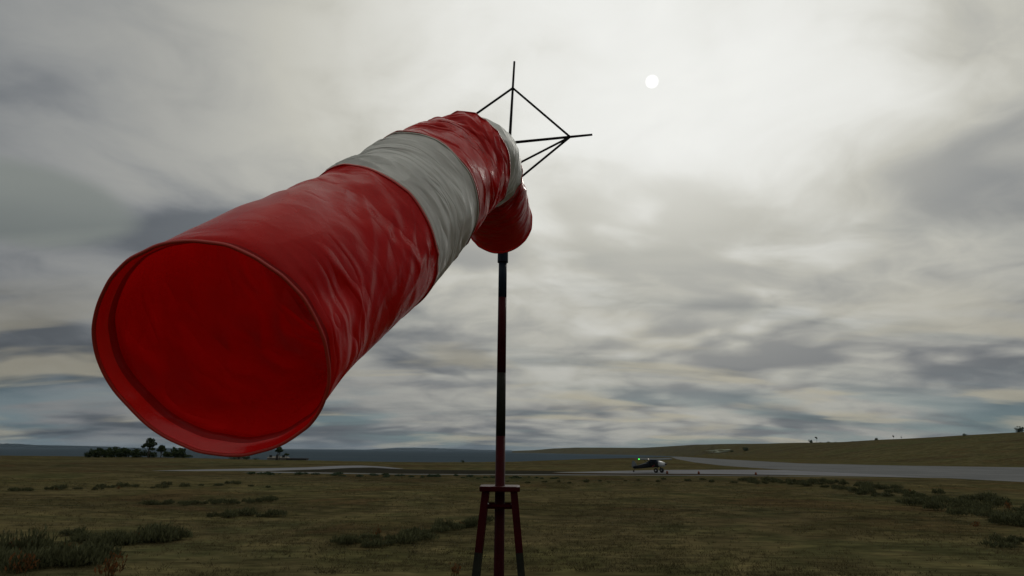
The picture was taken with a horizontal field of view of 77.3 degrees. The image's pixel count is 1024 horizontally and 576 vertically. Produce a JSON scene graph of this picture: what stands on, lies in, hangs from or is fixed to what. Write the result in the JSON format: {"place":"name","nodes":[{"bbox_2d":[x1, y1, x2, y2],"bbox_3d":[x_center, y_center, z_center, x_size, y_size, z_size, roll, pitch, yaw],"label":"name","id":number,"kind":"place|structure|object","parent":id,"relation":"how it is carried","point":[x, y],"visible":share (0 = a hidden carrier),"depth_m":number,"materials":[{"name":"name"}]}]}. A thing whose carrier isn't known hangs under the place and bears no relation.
{"place":"outdoors","nodes":[
{"label":"outdoors","id":0,"kind":"place"},
{"bbox_2d":[0,443,119,447],"bbox_3d":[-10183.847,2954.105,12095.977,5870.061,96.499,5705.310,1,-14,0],"label":"hills","id":1,"kind":"structure","parent":0,"point":[29,445],"depth_m":11915.72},
{"bbox_2d":[287,458,308,459],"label":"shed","id":2,"kind":"structure","parent":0,"point":[297,458],"depth_m":235.71,"materials":[{"name":"black"}]},
{"bbox_2d":[0,447,675,461],"bbox_3d":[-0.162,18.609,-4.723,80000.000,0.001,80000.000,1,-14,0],"label":"sea","id":3,"kind":"structure","parent":0,"point":[393,455],"depth_m":2158.99,"materials":[{"name":"liquid"}]},
{"bbox_2d":[367,448,511,450],"bbox_3d":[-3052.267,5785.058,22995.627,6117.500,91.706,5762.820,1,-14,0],"label":"hills","id":4,"kind":"structure","parent":0,"point":[433,449],"depth_m":21568.93,"materials":[{"name":"green plant"}]},
{"bbox_2d":[0,432,1023,575],"bbox_3d":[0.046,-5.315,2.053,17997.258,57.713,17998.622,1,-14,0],"label":"ground","id":5,"kind":"structure","parent":0,"point":[995,450],"depth_m":44.52,"materials":[{"name":"green plant"}]},
{"bbox_2d":[0,546,22,565],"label":"sage shrub","id":6,"kind":"object","parent":5,"relation":"on","point":[2,554],"visible":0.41,"depth_m":22.87,"materials":[{"name":"green plant"}]},
{"bbox_2d":[5,548,39,573],"bbox_3d":[-16.564,9.251,21.644,0.710,0.902,1.044,-7,-16,26],"label":"rust weed","id":7,"kind":"object","parent":5,"relation":"on","point":[24,560],"visible":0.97,"depth_m":21.67,"materials":[{"name":"brown plant"}]},
{"bbox_2d":[0,523,58,550],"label":"sage shrub","id":8,"kind":"object","parent":5,"relation":"on","point":[39,539],"visible":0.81,"depth_m":24.99,"materials":[{"name":"green plant"}]},
{"bbox_2d":[0,547,64,571],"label":"sage shrub","id":9,"kind":"object","parent":5,"relation":"on","point":[15,558],"visible":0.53,"depth_m":22.02,"materials":[{"name":"green plant"}]},
{"bbox_2d":[17,542,61,569],"bbox_3d":[-16.956,9.568,22.902,1.429,0.888,2.274,1,-14,-2],"label":"sage shrub","id":10,"kind":"object","parent":5,"relation":"on","point":[44,552],"visible":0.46,"depth_m":22.53,"materials":[{"name":"green plant"}]},
{"bbox_2d":[33,554,67,567],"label":"sage shrub","id":11,"kind":"object","parent":5,"relation":"on","point":[45,561],"visible":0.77,"depth_m":22.46,"materials":[{"name":"green plant"}]},
{"bbox_2d":[51,483,67,489],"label":"sage shrub","id":12,"kind":"object","parent":5,"relation":"on","point":[63,486],"visible":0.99,"depth_m":64.35,"materials":[{"name":"green plant"}]},
{"bbox_2d":[58,526,87,534],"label":"sage shrub","id":13,"kind":"object","parent":5,"relation":"on","point":[78,530],"visible":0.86,"depth_m":30.65,"materials":[{"name":"green plant"}]},
{"bbox_2d":[51,536,97,565],"bbox_3d":[-16.004,9.630,23.429,2.197,1.057,1.570,-1,-14,7],"label":"sage shrub","id":14,"kind":"object","parent":5,"relation":"on","point":[67,547],"visible":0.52,"depth_m":23.23,"materials":[{"name":"green plant"}]},
{"bbox_2d":[55,543,94,565],"bbox_3d":[-15.900,9.716,23.310,1.349,0.831,1.831,8,-16,-26],"label":"sage shrub","id":15,"kind":"object","parent":5,"relation":"on","point":[66,554],"visible":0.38,"depth_m":22.83,"materials":[{"name":"green plant"}]},
{"bbox_2d":[62,553,87,566],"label":"sage shrub","id":16,"kind":"object","parent":5,"relation":"on","point":[70,559],"visible":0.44,"depth_m":22.72,"materials":[{"name":"green plant"}]},
{"bbox_2d":[68,533,97,542],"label":"sage shrub","id":17,"kind":"object","parent":5,"relation":"on","point":[77,539],"visible":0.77,"depth_m":28.22,"materials":[{"name":"green plant"}]},
{"bbox_2d":[57,548,114,566],"bbox_3d":[-15.245,9.742,23.090,1.843,0.673,1.217,3,-14,-11],"label":"sage shrub","id":18,"kind":"object","parent":5,"relation":"on","point":[98,559],"visible":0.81,"depth_m":22.89,"materials":[{"name":"green plant"}]},
{"bbox_2d":[89,448,103,457],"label":"bush","id":19,"kind":"object","parent":5,"relation":"on","point":[94,453],"visible":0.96,"depth_m":258.89,"materials":[{"name":"green plant"}]},
{"bbox_2d":[82,531,113,547],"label":"sage shrub","id":20,"kind":"object","parent":5,"relation":"on","point":[103,539],"visible":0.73,"depth_m":26.86,"materials":[{"name":"green plant"}]},
{"bbox_2d":[78,538,121,558],"bbox_3d":[-15.493,9.832,23.882,1.649,0.880,1.615,7,-15,-23],"label":"sage shrub","id":21,"kind":"object","parent":5,"relation":"on","point":[97,547],"visible":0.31,"depth_m":24.06,"materials":[{"name":"green plant"}]},
{"bbox_2d":[98,449,109,457],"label":"bush","id":22,"kind":"object","parent":5,"relation":"on","point":[103,454],"visible":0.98,"depth_m":260.20,"materials":[{"name":"green plant"}]},
{"bbox_2d":[85,542,125,558],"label":"sage shrub","id":23,"kind":"object","parent":5,"relation":"on","point":[110,547],"visible":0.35,"depth_m":24.09,"materials":[{"name":"green plant"}]},
{"bbox_2d":[95,532,121,544],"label":"sage shrub","id":24,"kind":"object","parent":5,"relation":"on","point":[116,540],"visible":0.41,"depth_m":27.49,"materials":[{"name":"green plant"}]},
{"bbox_2d":[94,551,127,575],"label":"rust weed","id":25,"kind":"object","parent":5,"relation":"on","point":[115,565],"visible":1,"depth_m":21.28,"materials":[{"name":"brown plant"}]},
{"bbox_2d":[104,446,117,457],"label":"bush","id":26,"kind":"object","parent":5,"relation":"on","point":[112,452],"visible":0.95,"depth_m":261.80,"materials":[{"name":"green plant"}]},
{"bbox_2d":[106,529,125,535],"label":"sage shrub","id":27,"kind":"object","parent":5,"relation":"on","point":[109,533],"visible":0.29,"depth_m":29.41,"materials":[{"name":"green plant"}]},
{"bbox_2d":[115,446,126,456],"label":"bush","id":28,"kind":"object","parent":5,"relation":"on","point":[120,452],"visible":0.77,"depth_m":266.32,"materials":[{"name":"green plant"}]},
{"bbox_2d":[115,481,129,486],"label":"sage shrub","id":29,"kind":"object","parent":5,"relation":"on","point":[122,484],"visible":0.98,"depth_m":69.39,"materials":[{"name":"green plant"}]},
{"bbox_2d":[108,531,138,545],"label":"sage shrub","id":30,"kind":"object","parent":5,"relation":"on","point":[129,538],"visible":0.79,"depth_m":27.60,"materials":[{"name":"green plant"}]},
{"bbox_2d":[119,448,130,456],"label":"bush","id":31,"kind":"object","parent":5,"relation":"on","point":[127,452],"visible":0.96,"depth_m":267.84,"materials":[{"name":"green plant"}]},
{"bbox_2d":[130,448,141,457],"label":"bush","id":32,"kind":"object","parent":5,"relation":"on","point":[134,453],"visible":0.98,"depth_m":266.27,"materials":[{"name":"green plant"}]},
{"bbox_2d":[130,520,165,540],"bbox_3d":[-16.449,11.184,29.447,2.012,0.930,1.746,-9,-17,32],"label":"sage shrub","id":33,"kind":"object","parent":5,"relation":"on","point":[146,528],"visible":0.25,"depth_m":29.26,"materials":[{"name":"green plant"}]},
{"bbox_2d":[138,499,158,504],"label":"sage shrub","id":34,"kind":"object","parent":5,"relation":"on","point":[147,501],"visible":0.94,"depth_m":48.33,"materials":[{"name":"green plant"}]},
{"bbox_2d":[141,438,157,457],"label":"broadleaf tree","id":35,"kind":"object","parent":5,"relation":"on","point":[150,443],"visible":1,"depth_m":268.47,"materials":[{"name":"green plant"}]},
{"bbox_2d":[147,451,157,457],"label":"bush","id":36,"kind":"object","parent":5,"relation":"on","point":[153,454],"visible":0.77,"depth_m":272.31,"materials":[{"name":"green plant"}]},
{"bbox_2d":[147,526,172,541],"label":"sage shrub","id":37,"kind":"object","parent":5,"relation":"on","point":[155,537],"visible":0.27,"depth_m":28.55,"materials":[{"name":"green plant"}]},
{"bbox_2d":[140,520,180,542],"bbox_3d":[-15.762,10.994,28.774,1.609,1.004,1.728,6,-15,-22],"label":"sage shrub","id":38,"kind":"object","parent":5,"relation":"on","point":[170,533],"visible":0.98,"depth_m":28.51,"materials":[{"name":"green plant"}]},
{"bbox_2d":[156,445,166,457],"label":"broadleaf tree","id":39,"kind":"object","parent":5,"relation":"on","point":[161,448],"visible":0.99,"depth_m":270.18,"materials":[{"name":"green plant"}]},
{"bbox_2d":[161,451,172,457],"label":"bush","id":40,"kind":"object","parent":5,"relation":"on","point":[167,454],"visible":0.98,"depth_m":268.31,"materials":[{"name":"green plant"}]},
{"bbox_2d":[162,499,174,503],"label":"sage shrub","id":41,"kind":"object","parent":5,"relation":"on","point":[169,501],"visible":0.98,"depth_m":49.07,"materials":[{"name":"green plant"}]},
{"bbox_2d":[156,525,186,541],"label":"sage shrub","id":42,"kind":"object","parent":5,"relation":"on","point":[180,530],"visible":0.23,"depth_m":29.47,"materials":[{"name":"green plant"}]},
{"bbox_2d":[170,446,185,457],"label":"bush","id":43,"kind":"object","parent":5,"relation":"on","point":[177,452],"visible":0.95,"depth_m":272.62,"materials":[{"name":"green plant"}]},
{"bbox_2d":[172,526,193,540],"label":"sage shrub","id":44,"kind":"object","parent":5,"relation":"on","point":[187,533],"visible":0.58,"depth_m":29.65,"materials":[{"name":"green plant"}]},
{"bbox_2d":[178,482,190,487],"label":"sage shrub","id":45,"kind":"object","parent":5,"relation":"on","point":[182,484],"visible":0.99,"depth_m":70.12,"materials":[{"name":"green plant"}]},
{"bbox_2d":[206,511,218,516],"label":"sage shrub","id":46,"kind":"object","parent":5,"relation":"on","point":[209,514],"visible":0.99,"depth_m":39.43,"materials":[{"name":"green plant"}]},
{"bbox_2d":[220,508,236,517],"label":"sage shrub","id":47,"kind":"object","parent":5,"relation":"on","point":[227,512],"visible":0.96,"depth_m":39.22,"materials":[{"name":"green plant"}]},
{"bbox_2d":[220,498,238,503],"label":"sage shrub","id":48,"kind":"object","parent":5,"relation":"on","point":[230,501],"visible":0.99,"depth_m":49.22,"materials":[{"name":"green plant"}]},
{"bbox_2d":[230,506,260,515],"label":"sage shrub","id":49,"kind":"object","parent":5,"relation":"on","point":[245,510],"visible":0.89,"depth_m":40.52,"materials":[{"name":"green plant"}]},
{"bbox_2d":[255,495,267,502],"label":"sage shrub","id":50,"kind":"object","parent":5,"relation":"on","point":[257,499],"visible":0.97,"depth_m":51.32,"materials":[{"name":"green plant"}]},
{"bbox_2d":[263,495,278,501],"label":"sage shrub","id":51,"kind":"object","parent":5,"relation":"on","point":[271,498],"visible":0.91,"depth_m":52.45,"materials":[{"name":"green plant"}]},
{"bbox_2d":[265,509,287,516],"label":"sage shrub","id":52,"kind":"object","parent":5,"relation":"on","point":[274,512],"visible":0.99,"depth_m":40.35,"materials":[{"name":"green plant"}]},
{"bbox_2d":[154,465,401,470],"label":"taxiway","id":53,"kind":"structure","parent":5,"relation":"on","point":[299,468],"depth_m":136.12,"materials":[{"name":"grey asphalt"}]},
{"bbox_2d":[267,455,289,459],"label":"cottage","id":54,"kind":"structure","parent":5,"relation":"on","point":[271,457],"depth_m":237.01,"materials":[{"name":"white"}]},
{"bbox_2d":[275,447,283,459],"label":"seaside tree","id":55,"kind":"object","parent":5,"relation":"on","point":[278,449],"visible":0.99,"depth_m":235.41,"materials":[{"name":"green plant"}]},
{"bbox_2d":[329,534,352,544],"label":"sage shrub","id":56,"kind":"object","parent":5,"relation":"on","point":[343,538],"visible":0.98,"depth_m":28.91,"materials":[{"name":"green plant"}]},
{"bbox_2d":[348,534,361,543],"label":"sage shrub","id":57,"kind":"object","parent":5,"relation":"on","point":[355,538],"visible":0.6,"depth_m":29.26,"materials":[{"name":"green plant"}]},
{"bbox_2d":[359,533,383,538],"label":"sage shrub","id":58,"kind":"object","parent":5,"relation":"on","point":[366,535],"visible":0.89,"depth_m":30.57,"materials":[{"name":"green plant"}]},
{"bbox_2d":[361,538,384,547],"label":"sage shrub","id":59,"kind":"object","parent":5,"relation":"on","point":[375,542],"visible":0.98,"depth_m":28.31,"materials":[{"name":"green plant"}]},
{"bbox_2d":[379,539,394,545],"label":"sage shrub","id":60,"kind":"object","parent":5,"relation":"on","point":[390,541],"visible":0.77,"depth_m":28.98,"materials":[{"name":"green plant"}]},
{"bbox_2d":[395,527,423,543],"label":"sage shrub","id":61,"kind":"object","parent":5,"relation":"on","point":[407,536],"visible":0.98,"depth_m":29.48,"materials":[{"name":"green plant"}]},
{"bbox_2d":[398,525,425,536],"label":"sage shrub","id":62,"kind":"object","parent":5,"relation":"on","point":[416,529],"visible":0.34,"depth_m":31.18,"materials":[{"name":"green plant"}]},
{"bbox_2d":[285,468,564,473],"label":"taxiway","id":63,"kind":"structure","parent":5,"relation":"on","point":[373,470],"depth_m":126.62,"materials":[{"name":"grey asphalt"}]},
{"bbox_2d":[420,531,438,539],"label":"sage shrub","id":64,"kind":"object","parent":5,"relation":"on","point":[428,535],"visible":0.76,"depth_m":30.62,"materials":[{"name":"green plant"}]},
{"bbox_2d":[430,523,451,531],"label":"sage shrub","id":65,"kind":"object","parent":5,"relation":"on","point":[439,528],"visible":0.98,"depth_m":33.66,"materials":[{"name":"green plant"}]},
{"bbox_2d":[432,517,452,525],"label":"sage shrub","id":66,"kind":"object","parent":5,"relation":"on","point":[439,521],"visible":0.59,"depth_m":34.80,"materials":[{"name":"green plant"}]},
{"bbox_2d":[445,521,465,529],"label":"sage shrub","id":67,"kind":"object","parent":5,"relation":"on","point":[455,526],"visible":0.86,"depth_m":34.58,"materials":[{"name":"green plant"}]},
{"bbox_2d":[450,562,461,575],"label":"rust weed","id":68,"kind":"object","parent":5,"relation":"on","point":[453,569],"visible":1,"depth_m":22.12,"materials":[{"name":"brown plant"}]},
{"bbox_2d":[465,515,478,526],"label":"sage shrub","id":69,"kind":"object","parent":5,"relation":"on","point":[474,520],"visible":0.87,"depth_m":35.63,"materials":[{"name":"green plant"}]},
{"bbox_2d":[476,514,494,522],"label":"sage shrub","id":70,"kind":"object","parent":5,"relation":"on","point":[489,519],"visible":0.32,"depth_m":37.81,"materials":[{"name":"green plant"}]},
{"bbox_2d":[472,61,591,575],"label":"windsock mast","id":71,"kind":"object","parent":5,"relation":"on","point":[499,488],"visible":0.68,"depth_m":6.34,"materials":[{"name":"metal"}]},
{"bbox_2d":[91,111,531,456],"bbox_3d":[-0.545,-0.542,4.695,1.012,3.428,4.449,-5,-15,20],"label":"windsock","id":72,"kind":"object","parent":71,"relation":"attached to","point":[265,324],"visible":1,"depth_m":3.09,"materials":[{"name":"red fabric"}]},
{"bbox_2d":[560,470,932,477],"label":"taxiway","id":73,"kind":"structure","parent":5,"relation":"on","point":[777,472],"depth_m":134.87,"materials":[{"name":"grey asphalt"}]},
{"bbox_2d":[629,458,671,472],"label":"bush plane","id":74,"kind":"object","parent":73,"relation":"on","point":[652,462],"visible":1,"depth_m":131.88,"materials":[{"name":"grey paint"}]},
{"bbox_2d":[672,457,1023,481],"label":"runway","id":75,"kind":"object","parent":5,"relation":"on","point":[1015,474],"visible":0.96,"depth_m":178.20,"materials":[{"name":"grey asphalt"}]},
{"bbox_2d":[846,486,857,491],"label":"sage shrub","id":76,"kind":"object","parent":5,"relation":"on","point":[854,489],"visible":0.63,"depth_m":71.05,"materials":[{"name":"green plant"}]},
{"bbox_2d":[858,484,875,492],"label":"sage shrub","id":77,"kind":"object","parent":5,"relation":"on","point":[870,488],"visible":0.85,"depth_m":69.89,"materials":[{"name":"green plant"}]},
{"bbox_2d":[865,482,880,488],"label":"sage shrub","id":78,"kind":"object","parent":5,"relation":"on","point":[875,486],"visible":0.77,"depth_m":77.28,"materials":[{"name":"green plant"}]},
{"bbox_2d":[900,496,922,504],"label":"sage shrub","id":79,"kind":"object","parent":5,"relation":"on","point":[907,500],"visible":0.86,"depth_m":54.27,"materials":[{"name":"green plant"}]},
{"bbox_2d":[912,492,927,497],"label":"sage shrub","id":80,"kind":"object","parent":5,"relation":"on","point":[916,495],"visible":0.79,"depth_m":63.09,"materials":[{"name":"green plant"}]},
{"bbox_2d":[912,496,941,504],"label":"sage shrub","id":81,"kind":"object","parent":5,"relation":"on","point":[926,500],"visible":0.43,"depth_m":53.59,"materials":[{"name":"green plant"}]},
{"bbox_2d":[920,494,944,501],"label":"sage shrub","id":82,"kind":"object","parent":5,"relation":"on","point":[937,498],"visible":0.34,"depth_m":57.21,"materials":[{"name":"green plant"}]},
{"bbox_2d":[922,499,950,510],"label":"sage shrub","id":83,"kind":"object","parent":5,"relation":"on","point":[935,506],"visible":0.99,"depth_m":49.43,"materials":[{"name":"green plant"}]},
{"bbox_2d":[931,487,945,493],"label":"sage shrub","id":84,"kind":"object","parent":5,"relation":"on","point":[938,491],"visible":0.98,"depth_m":67.98,"materials":[{"name":"green plant"}]},
{"bbox_2d":[944,505,968,515],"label":"sage shrub","id":85,"kind":"object","parent":5,"relation":"on","point":[957,510],"visible":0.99,"depth_m":45.41,"materials":[{"name":"green plant"}]},
{"bbox_2d":[952,499,973,506],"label":"sage shrub","id":86,"kind":"object","parent":5,"relation":"on","point":[961,502],"visible":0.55,"depth_m":53.65,"materials":[{"name":"green plant"}]},
{"bbox_2d":[957,494,974,500],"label":"sage shrub","id":87,"kind":"object","parent":5,"relation":"on","point":[968,496],"visible":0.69,"depth_m":58.95,"materials":[{"name":"green plant"}]},
{"bbox_2d":[962,502,989,508],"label":"sage shrub","id":88,"kind":"object","parent":5,"relation":"on","point":[968,504],"visible":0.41,"depth_m":51.28,"materials":[{"name":"green plant"}]},
{"bbox_2d":[969,501,990,509],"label":"sage shrub","id":89,"kind":"object","parent":5,"relation":"on","point":[978,506],"visible":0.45,"depth_m":48.28,"materials":[{"name":"green plant"}]},
{"bbox_2d":[972,494,990,501],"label":"sage shrub","id":90,"kind":"object","parent":5,"relation":"on","point":[974,496],"visible":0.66,"depth_m":58.68,"materials":[{"name":"green plant"}]},
{"bbox_2d":[974,500,996,509],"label":"sage shrub","id":91,"kind":"object","parent":5,"relation":"on","point":[987,504],"visible":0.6,"depth_m":50.65,"materials":[{"name":"green plant"}]},
{"bbox_2d":[976,490,997,501],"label":"sage shrub","id":92,"kind":"object","parent":5,"relation":"on","point":[988,494],"visible":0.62,"depth_m":58.70,"materials":[{"name":"green plant"}]},
{"bbox_2d":[975,508,1000,516],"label":"sage shrub","id":93,"kind":"object","parent":5,"relation":"on","point":[981,512],"visible":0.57,"depth_m":44.20,"materials":[{"name":"green plant"}]},
{"bbox_2d":[984,495,1008,502],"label":"sage shrub","id":94,"kind":"object","parent":5,"relation":"on","point":[999,498],"visible":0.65,"depth_m":57.34,"materials":[{"name":"green plant"}]},
{"bbox_2d":[978,538,1017,548],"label":"sage shrub","id":95,"kind":"object","parent":5,"relation":"on","point":[999,544],"visible":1,"depth_m":29.43,"materials":[{"name":"green plant"}]},
{"bbox_2d":[990,497,1011,506],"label":"sage shrub","id":96,"kind":"object","parent":5,"relation":"on","point":[997,503],"visible":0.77,"depth_m":53.71,"materials":[{"name":"green plant"}]},
{"bbox_2d":[989,507,1015,517],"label":"sage shrub","id":97,"kind":"object","parent":5,"relation":"on","point":[1004,512],"visible":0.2,"depth_m":41.73,"materials":[{"name":"green plant"}]},
{"bbox_2d":[988,532,1018,544],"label":"sage shrub","id":98,"kind":"object","parent":5,"relation":"on","point":[1011,539],"visible":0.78,"depth_m":30.56,"materials":[{"name":"green plant"}]},
{"bbox_2d":[987,511,1023,525],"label":"sage shrub","id":99,"kind":"object","parent":5,"relation":"on","point":[994,518],"visible":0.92,"depth_m":39.16,"materials":[{"name":"green plant"}]},
{"bbox_2d":[1008,516,1023,525],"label":"sage shrub","id":100,"kind":"object","parent":5,"relation":"on","point":[1021,523],"visible":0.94,"depth_m":38.59,"materials":[{"name":"green plant"}]},
{"bbox_2d":[0,0,1023,450],"label":"sky","id":101,"kind":"structure","parent":0,"point":[776,221],"materials":[{"name":"grey"}]},
{"bbox_2d":[255,472,876,477],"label":"path","id":102,"kind":"structure","parent":0,"point":[534,474],"depth_m":116.08,"materials":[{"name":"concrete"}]},
{"bbox_2d":[552,473,737,474],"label":"path","id":103,"kind":"structure","parent":0,"point":[646,474],"depth_m":122.04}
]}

